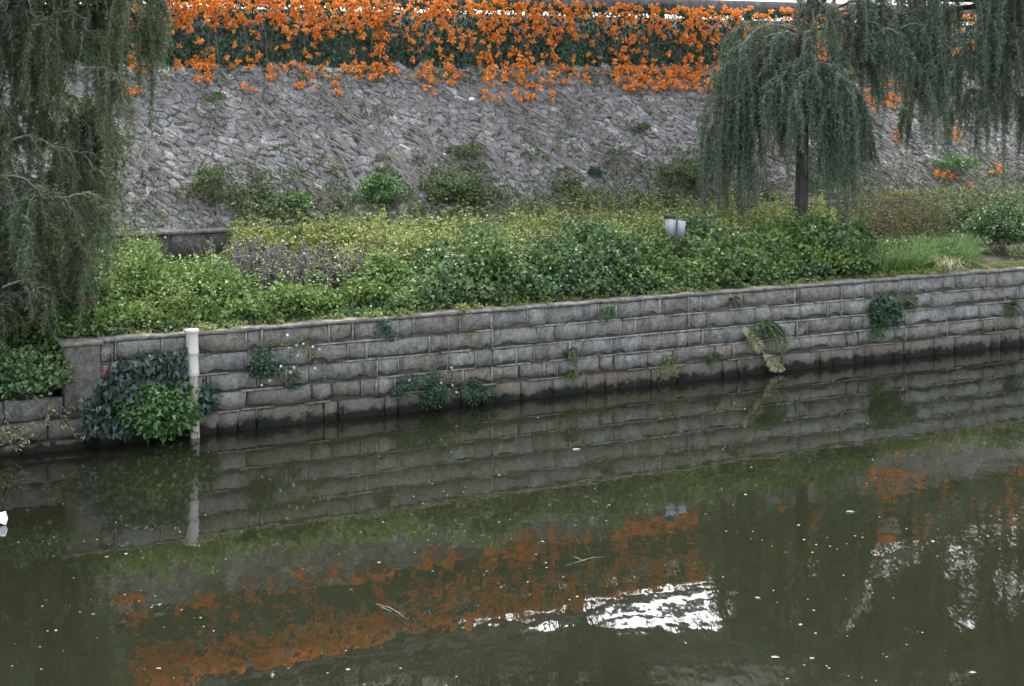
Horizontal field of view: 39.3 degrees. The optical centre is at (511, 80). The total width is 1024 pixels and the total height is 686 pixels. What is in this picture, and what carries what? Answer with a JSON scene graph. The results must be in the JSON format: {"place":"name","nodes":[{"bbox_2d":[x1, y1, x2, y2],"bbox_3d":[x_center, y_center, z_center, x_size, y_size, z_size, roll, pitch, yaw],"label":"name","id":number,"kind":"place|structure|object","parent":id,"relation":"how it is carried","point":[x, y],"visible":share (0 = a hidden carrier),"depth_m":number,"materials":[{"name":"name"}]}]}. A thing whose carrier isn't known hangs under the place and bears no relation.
{"place":"outdoors","nodes":[
{"label":"outdoors","id":0,"kind":"place"},
{"bbox_2d":[45,0,971,24],"label":"sky","id":1,"kind":"structure","parent":0,"point":[841,1],"materials":[{"name":"white"}]},
{"bbox_2d":[0,345,1023,685],"bbox_3d":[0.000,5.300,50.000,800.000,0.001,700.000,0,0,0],"label":"water","id":2,"kind":"structure","parent":0,"point":[342,529],"depth_m":16.42,"materials":[{"name":"green liquid"}]},
{"bbox_2d":[0,511,7,524],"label":"floating litter","id":3,"kind":"object","parent":2,"relation":"on","point":[3,518],"visible":1,"depth_m":17.11,"materials":[{"name":"white plastic"}]},
{"bbox_2d":[377,604,404,617],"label":"floating twig","id":4,"kind":"object","parent":2,"relation":"on","point":[389,610],"visible":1,"depth_m":14.33,"materials":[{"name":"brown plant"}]},
{"bbox_2d":[12,400,1011,685],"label":"floating debris","id":5,"kind":"object","parent":2,"relation":"on","point":[576,596],"visible":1,"depth_m":14.81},
{"bbox_2d":[566,557,598,565],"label":"floating twig","id":6,"kind":"object","parent":2,"relation":"on","point":[582,560],"visible":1,"depth_m":15.82,"materials":[{"name":"wood"}]},
{"bbox_2d":[0,59,1023,244],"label":"stone embankment","id":7,"kind":"structure","parent":0,"point":[664,128],"depth_m":30.73,"materials":[{"name":"grey stone"}]},
{"bbox_2d":[185,162,241,207],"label":"shrub","id":8,"kind":"object","parent":7,"relation":"on","point":[213,173],"visible":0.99,"depth_m":27.31,"materials":[{"name":"green plant"}]},
{"bbox_2d":[201,91,225,102],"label":"shrub","id":9,"kind":"object","parent":7,"relation":"on","point":[213,96],"visible":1,"depth_m":29.15,"materials":[{"name":"green plant"}]},
{"bbox_2d":[269,190,313,216],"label":"shrub","id":10,"kind":"object","parent":7,"relation":"on","point":[306,202],"visible":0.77,"depth_m":27.74,"materials":[{"name":"green plant"}]},
{"bbox_2d":[351,172,403,214],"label":"shrub","id":11,"kind":"object","parent":7,"relation":"on","point":[386,185],"visible":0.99,"depth_m":28.47,"materials":[{"name":"green plant"}]},
{"bbox_2d":[419,163,493,207],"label":"shrub","id":12,"kind":"object","parent":7,"relation":"on","point":[447,184],"visible":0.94,"depth_m":29.24,"materials":[{"name":"green plant"}]},
{"bbox_2d":[441,143,486,159],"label":"shrub","id":13,"kind":"object","parent":7,"relation":"on","point":[466,149],"visible":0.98,"depth_m":30.43,"materials":[{"name":"green plant"}]},
{"bbox_2d":[116,66,834,206],"bbox_3d":[0.449,1.131,31.521,17.988,2.963,2.882,0,0,-27],"label":"dry scrub","id":14,"kind":"object","parent":7,"relation":"on","point":[475,136],"visible":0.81,"depth_m":30.77,"materials":[{"name":"grey plant"}]},
{"bbox_2d":[228,172,794,231],"bbox_3d":[0.681,2.541,29.928,13.459,1.602,0.950,0,0,-26],"label":"ground cover","id":15,"kind":"object","parent":7,"relation":"on","point":[418,201],"visible":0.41,"depth_m":29.52,"materials":[{"name":"green plant"}]},
{"bbox_2d":[0,64,1023,233],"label":"creeper","id":16,"kind":"object","parent":7,"relation":"on","point":[238,206],"visible":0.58,"depth_m":30.80,"materials":[{"name":"green plant"}]},
{"bbox_2d":[0,69,1023,231],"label":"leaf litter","id":17,"kind":"object","parent":7,"relation":"on","point":[463,124],"visible":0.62,"depth_m":31.18,"materials":[{"name":"plant"}]},
{"bbox_2d":[4,74,1023,224],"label":"dry vines","id":18,"kind":"object","parent":7,"relation":"on","point":[349,116],"visible":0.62,"depth_m":30.67,"materials":[{"name":"grey plant"}]},
{"bbox_2d":[11,5,1018,74],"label":"planter wall","id":19,"kind":"structure","parent":7,"relation":"on","point":[260,43],"depth_m":32.79,"materials":[{"name":"concrete"}]},
{"bbox_2d":[17,0,1023,188],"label":"flowering vine","id":20,"kind":"object","parent":19,"relation":"on","point":[373,19],"visible":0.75,"depth_m":32.68,"materials":[{"name":"orange plant"}]},
{"bbox_2d":[129,0,976,21],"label":"railing","id":21,"kind":"object","parent":19,"relation":"on","point":[762,5],"visible":0.1,"depth_m":35.97,"materials":[{"name":"white metal"}]},
{"bbox_2d":[221,123,833,219],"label":"slope weeds","id":22,"kind":"object","parent":7,"relation":"on","point":[262,184],"visible":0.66,"depth_m":29.36,"materials":[{"name":"green plant"}]},
{"bbox_2d":[535,181,623,208],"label":"shrub","id":23,"kind":"object","parent":7,"relation":"on","point":[586,192],"visible":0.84,"depth_m":30.29,"materials":[{"name":"green plant"}]},
{"bbox_2d":[586,165,607,178],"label":"shrub","id":24,"kind":"object","parent":7,"relation":"on","point":[595,171],"visible":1,"depth_m":31.40,"materials":[{"name":"green plant"}]},
{"bbox_2d":[627,122,653,133],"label":"shrub","id":25,"kind":"object","parent":7,"relation":"on","point":[646,126],"visible":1,"depth_m":32.95,"materials":[{"name":"green plant"}]},
{"bbox_2d":[632,189,679,208],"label":"shrub","id":26,"kind":"object","parent":7,"relation":"on","point":[668,197],"visible":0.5,"depth_m":31.19,"materials":[{"name":"green plant"}]},
{"bbox_2d":[657,154,700,193],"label":"shrub","id":27,"kind":"object","parent":7,"relation":"on","point":[678,168],"visible":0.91,"depth_m":31.94,"materials":[{"name":"green plant"}]},
{"bbox_2d":[745,166,794,196],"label":"shrub","id":28,"kind":"object","parent":7,"relation":"on","point":[780,181],"visible":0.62,"depth_m":32.65,"materials":[{"name":"green plant"}]},
{"bbox_2d":[925,153,980,174],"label":"shrub","id":29,"kind":"object","parent":7,"relation":"on","point":[951,162],"visible":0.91,"depth_m":35.44,"materials":[{"name":"green plant"}]},
{"bbox_2d":[0,226,1023,399],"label":"bank ground","id":30,"kind":"structure","parent":0,"point":[1002,256],"depth_m":28.24,"materials":[{"name":"soil"}]},
{"bbox_2d":[0,339,28,392],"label":"shrub","id":31,"kind":"object","parent":30,"relation":"on","point":[2,344],"visible":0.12,"depth_m":20.57,"materials":[{"name":"green plant"}]},
{"bbox_2d":[0,329,76,402],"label":"shrub","id":32,"kind":"object","parent":30,"relation":"on","point":[41,368],"visible":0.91,"depth_m":20.26,"materials":[{"name":"green plant"}]},
{"bbox_2d":[0,393,97,456],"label":"stepped wall","id":33,"kind":"structure","parent":30,"relation":"on","point":[54,435],"depth_m":20.45,"materials":[{"name":"stone"}]},
{"bbox_2d":[0,407,38,451],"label":"withered weed","id":34,"kind":"object","parent":33,"relation":"attached to","point":[15,430],"visible":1,"depth_m":20.15,"materials":[{"name":"beige plant"}]},
{"bbox_2d":[25,391,100,426],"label":"withered weed","id":35,"kind":"object","parent":33,"relation":"on","point":[50,408],"visible":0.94,"depth_m":20.39,"materials":[{"name":"beige plant"}]},
{"bbox_2d":[56,410,89,439],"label":"withered weed","id":36,"kind":"object","parent":33,"relation":"attached to","point":[66,421],"visible":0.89,"depth_m":20.50,"materials":[{"name":"beige plant"}]},
{"bbox_2d":[0,226,118,354],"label":"ground cover","id":37,"kind":"object","parent":30,"relation":"on","point":[62,309],"visible":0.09,"depth_m":21.50,"materials":[{"name":"green plant"}]},
{"bbox_2d":[0,0,176,373],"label":"weeping tree","id":38,"kind":"object","parent":30,"relation":"on","point":[26,240],"visible":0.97,"depth_m":21.01,"materials":[{"name":"green plant"}]},
{"bbox_2d":[84,214,167,279],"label":"ground cover","id":39,"kind":"object","parent":30,"relation":"on","point":[124,245],"visible":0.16,"depth_m":24.56,"materials":[{"name":"green plant"}]},
{"bbox_2d":[164,252,204,265],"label":"ground cover","id":40,"kind":"object","parent":30,"relation":"on","point":[181,258],"visible":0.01,"depth_m":26.20,"materials":[{"name":"plant"}]},
{"bbox_2d":[174,257,244,297],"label":"shrub","id":41,"kind":"object","parent":30,"relation":"on","point":[216,266],"visible":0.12,"depth_m":23.31,"materials":[{"name":"green plant"}]},
{"bbox_2d":[187,233,287,282],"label":"dried plant","id":42,"kind":"object","parent":30,"relation":"on","point":[250,249],"visible":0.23,"depth_m":24.77,"materials":[{"name":"purple plant"}]},
{"bbox_2d":[41,236,451,344],"bbox_3d":[-4.324,3.218,23.698,6.918,1.361,3.518,0,0,-27],"label":"ground cover","id":43,"kind":"object","parent":30,"relation":"on","point":[154,292],"visible":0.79,"depth_m":22.58,"materials":[{"name":"green plant"}]},
{"bbox_2d":[217,240,307,298],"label":"dried plant","id":44,"kind":"object","parent":30,"relation":"on","point":[250,268],"visible":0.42,"depth_m":23.85,"materials":[{"name":"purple plant"}]},
{"bbox_2d":[256,227,304,258],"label":"shrub","id":45,"kind":"object","parent":30,"relation":"on","point":[279,234],"visible":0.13,"depth_m":26.47,"materials":[{"name":"green plant"}]},
{"bbox_2d":[240,241,335,296],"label":"dried plant","id":46,"kind":"object","parent":30,"relation":"on","point":[284,264],"visible":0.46,"depth_m":23.67,"materials":[{"name":"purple plant"}]},
{"bbox_2d":[221,209,376,272],"bbox_3d":[-3.808,2.999,26.742,3.537,1.118,2.101,0,0,-25],"label":"ground cover","id":47,"kind":"object","parent":30,"relation":"on","point":[313,236],"visible":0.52,"depth_m":26.45,"materials":[{"name":"green plant"}]},
{"bbox_2d":[264,240,364,289],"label":"dried plant","id":48,"kind":"object","parent":30,"relation":"on","point":[333,278],"visible":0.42,"depth_m":24.07,"materials":[{"name":"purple plant"}]},
{"bbox_2d":[300,241,394,286],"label":"dried plant","id":49,"kind":"object","parent":30,"relation":"on","point":[359,257],"visible":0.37,"depth_m":24.17,"materials":[{"name":"purple plant"}]},
{"bbox_2d":[2,191,1023,261],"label":"stone wall","id":50,"kind":"structure","parent":30,"relation":"on","point":[175,242],"depth_m":26.76,"materials":[{"name":"grey stone"}]},
{"bbox_2d":[55,188,1023,235],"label":"ledge grass","id":51,"kind":"structure","parent":50,"relation":"on","point":[273,224],"depth_m":29.12,"materials":[{"name":"green plant"}]},
{"bbox_2d":[868,187,972,199],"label":"ledge grass","id":52,"kind":"structure","parent":50,"relation":"on","point":[895,191],"depth_m":34.43,"materials":[{"name":"green plant"}]},
{"bbox_2d":[57,266,1023,445],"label":"river wall","id":53,"kind":"structure","parent":30,"relation":"on","point":[513,352],"depth_m":24.15,"materials":[{"name":"stone"}]},
{"bbox_2d":[77,347,215,441],"bbox_3d":[-5.348,4.586,20.916,2.008,1.300,0.502,0,0,-27],"label":"ivy","id":54,"kind":"object","parent":53,"relation":"attached to","point":[115,375],"visible":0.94,"depth_m":20.75,"materials":[{"name":"green plant"}]},
{"bbox_2d":[110,374,207,442],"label":"shrub","id":55,"kind":"object","parent":53,"relation":"attached to","point":[165,414],"visible":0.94,"depth_m":20.84,"materials":[{"name":"green plant"}]},
{"bbox_2d":[185,328,199,437],"bbox_3d":[-4.748,4.747,21.320,0.239,2.107,0.212,0,0,0],"label":"drain pipe","id":56,"kind":"object","parent":53,"relation":"attached to","point":[192,345],"visible":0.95,"depth_m":21.25,"materials":[{"name":"plastic"}]},
{"bbox_2d":[199,385,220,418],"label":"shrub","id":57,"kind":"object","parent":53,"relation":"on","point":[210,402],"visible":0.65,"depth_m":21.38,"materials":[{"name":"green plant"}]},
{"bbox_2d":[245,345,285,385],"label":"wall weed","id":58,"kind":"object","parent":53,"relation":"attached to","point":[269,365],"depth_m":21.74,"materials":[{"name":"green plant"}]},
{"bbox_2d":[256,332,320,375],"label":"wall weed","id":59,"kind":"object","parent":53,"relation":"attached to","point":[297,350],"depth_m":22.06,"materials":[{"name":"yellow plant"}]},
{"bbox_2d":[283,371,302,390],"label":"wall weed","id":60,"kind":"object","parent":53,"relation":"attached to","point":[290,384],"depth_m":22.05,"materials":[{"name":"green plant"}]},
{"bbox_2d":[373,316,397,341],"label":"wall weed","id":61,"kind":"object","parent":53,"relation":"attached to","point":[389,336],"depth_m":22.71,"materials":[{"name":"green plant"}]},
{"bbox_2d":[389,372,457,409],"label":"shrub","id":62,"kind":"object","parent":53,"relation":"attached to","point":[436,394],"visible":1,"depth_m":22.90,"materials":[{"name":"green plant"}]},
{"bbox_2d":[408,349,459,393],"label":"wall weed","id":63,"kind":"object","parent":53,"relation":"attached to","point":[435,368],"depth_m":23.09,"materials":[{"name":"green plant"}]},
{"bbox_2d":[458,308,480,340],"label":"wall weed","id":64,"kind":"object","parent":53,"relation":"attached to","point":[470,328],"depth_m":23.39,"materials":[{"name":"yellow plant"}]},
{"bbox_2d":[455,376,496,405],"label":"shrub","id":65,"kind":"object","parent":53,"relation":"attached to","point":[475,385],"visible":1,"depth_m":23.34,"materials":[{"name":"green plant"}]},
{"bbox_2d":[124,262,1023,335],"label":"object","id":66,"kind":"structure","parent":53,"relation":"on","point":[840,277],"depth_m":24.62,"materials":[{"name":"green plant"}]},
{"bbox_2d":[565,346,582,379],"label":"fern","id":67,"kind":"object","parent":53,"relation":"attached to","point":[572,354],"visible":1,"depth_m":24.08,"materials":[{"name":"green plant"}]},
{"bbox_2d":[565,370,584,380],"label":"wall weed","id":68,"kind":"object","parent":53,"relation":"attached to","point":[573,374],"depth_m":24.21,"materials":[{"name":"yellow plant"}]},
{"bbox_2d":[188,258,1023,330],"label":"creeping weeds","id":69,"kind":"object","parent":53,"relation":"on","point":[676,290],"visible":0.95,"depth_m":24.18,"materials":[{"name":"green plant"}]},
{"bbox_2d":[599,306,615,326],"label":"fern","id":70,"kind":"object","parent":53,"relation":"attached to","point":[607,309],"visible":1,"depth_m":24.41,"materials":[{"name":"green plant"}]},
{"bbox_2d":[651,354,683,376],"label":"wall weed","id":71,"kind":"object","parent":53,"relation":"attached to","point":[672,361],"depth_m":25.02,"materials":[{"name":"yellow plant"}]},
{"bbox_2d":[707,353,720,364],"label":"fern","id":72,"kind":"object","parent":53,"relation":"attached to","point":[712,357],"visible":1,"depth_m":25.43,"materials":[{"name":"green plant"}]},
{"bbox_2d":[705,350,723,361],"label":"wall weed","id":73,"kind":"object","parent":53,"relation":"attached to","point":[715,359],"depth_m":25.44,"materials":[{"name":"green plant"}]},
{"bbox_2d":[729,296,743,307],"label":"fern","id":74,"kind":"object","parent":53,"relation":"attached to","point":[732,299],"visible":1,"depth_m":25.65,"materials":[{"name":"green plant"}]},
{"bbox_2d":[742,319,792,372],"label":"fern","id":75,"kind":"object","parent":53,"relation":"attached to","point":[770,328],"visible":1,"depth_m":25.75,"materials":[{"name":"green plant"}]},
{"bbox_2d":[868,321,888,340],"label":"wall weed","id":76,"kind":"object","parent":53,"relation":"attached to","point":[876,333],"depth_m":27.07,"materials":[{"name":"green plant"}]},
{"bbox_2d":[867,292,904,327],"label":"shrub","id":77,"kind":"object","parent":53,"relation":"attached to","point":[881,316],"visible":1,"depth_m":27.01,"materials":[{"name":"green plant"}]},
{"bbox_2d":[895,293,919,310],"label":"wall weed","id":78,"kind":"object","parent":53,"relation":"attached to","point":[910,302],"depth_m":27.35,"materials":[{"name":"green plant"}]},
{"bbox_2d":[920,248,993,273],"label":"grass tuft","id":79,"kind":"object","parent":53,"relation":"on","point":[949,267],"visible":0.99,"depth_m":27.86,"materials":[{"name":"beige plant"}]},
{"bbox_2d":[1004,300,1023,325],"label":"fern","id":80,"kind":"object","parent":53,"relation":"attached to","point":[1009,307],"visible":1,"depth_m":28.48,"materials":[{"name":"green plant"}]},
{"bbox_2d":[320,184,850,288],"bbox_3d":[2.095,3.004,28.360,13.210,1.441,4.410,0,0,-26],"label":"ground cover","id":81,"kind":"object","parent":30,"relation":"on","point":[384,235],"visible":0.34,"depth_m":27.54,"materials":[{"name":"green plant"}]},
{"bbox_2d":[372,206,881,314],"bbox_3d":[2.542,3.112,26.265,11.360,1.443,2.304,0,0,-26],"label":"hedge","id":82,"kind":"object","parent":30,"relation":"on","point":[599,261],"visible":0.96,"depth_m":25.56,"materials":[{"name":"green plant"}]},
{"bbox_2d":[664,214,685,256],"bbox_3d":[3.008,3.103,26.476,0.388,1.294,0.158,0,0,0],"label":"sign board","id":83,"kind":"object","parent":30,"relation":"on","point":[676,227],"visible":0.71,"depth_m":26.45,"materials":[{"name":"grey metal"}]},
{"bbox_2d":[694,0,931,241],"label":"weeping tree","id":84,"kind":"object","parent":30,"relation":"on","point":[841,117],"visible":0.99,"depth_m":28.82,"materials":[{"name":"green plant"}]},
{"bbox_2d":[814,234,859,274],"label":"shrub","id":85,"kind":"object","parent":30,"relation":"on","point":[831,238],"visible":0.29,"depth_m":27.49,"materials":[{"name":"green plant"}]},
{"bbox_2d":[840,179,961,243],"bbox_3d":[8.721,3.006,32.184,2.666,1.302,5.772,0,0,15],"label":"ground cover","id":86,"kind":"object","parent":30,"relation":"on","point":[882,217],"visible":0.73,"depth_m":31.41,"materials":[{"name":"green plant"}]},
{"bbox_2d":[851,226,992,277],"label":"grass","id":87,"kind":"structure","parent":30,"relation":"on","point":[966,249],"depth_m":28.55,"materials":[{"name":"green plant"}]},
{"bbox_2d":[831,209,1023,269],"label":"ground cover","id":88,"kind":"object","parent":30,"relation":"on","point":[1017,249],"visible":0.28,"depth_m":29.75,"materials":[{"name":"green plant"}]},
{"bbox_2d":[877,0,1023,189],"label":"weeping tree","id":89,"kind":"object","parent":30,"relation":"on","point":[998,27],"visible":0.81,"depth_m":29.49,"materials":[{"name":"green plant"}]},
{"bbox_2d":[913,170,1023,241],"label":"ground cover","id":90,"kind":"object","parent":30,"relation":"on","point":[972,203],"visible":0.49,"depth_m":33.04,"materials":[{"name":"green plant"}]},
{"bbox_2d":[960,200,1023,250],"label":"shrub","id":91,"kind":"object","parent":30,"relation":"on","point":[1005,227],"visible":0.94,"depth_m":30.86,"materials":[{"name":"green plant"}]}
]}

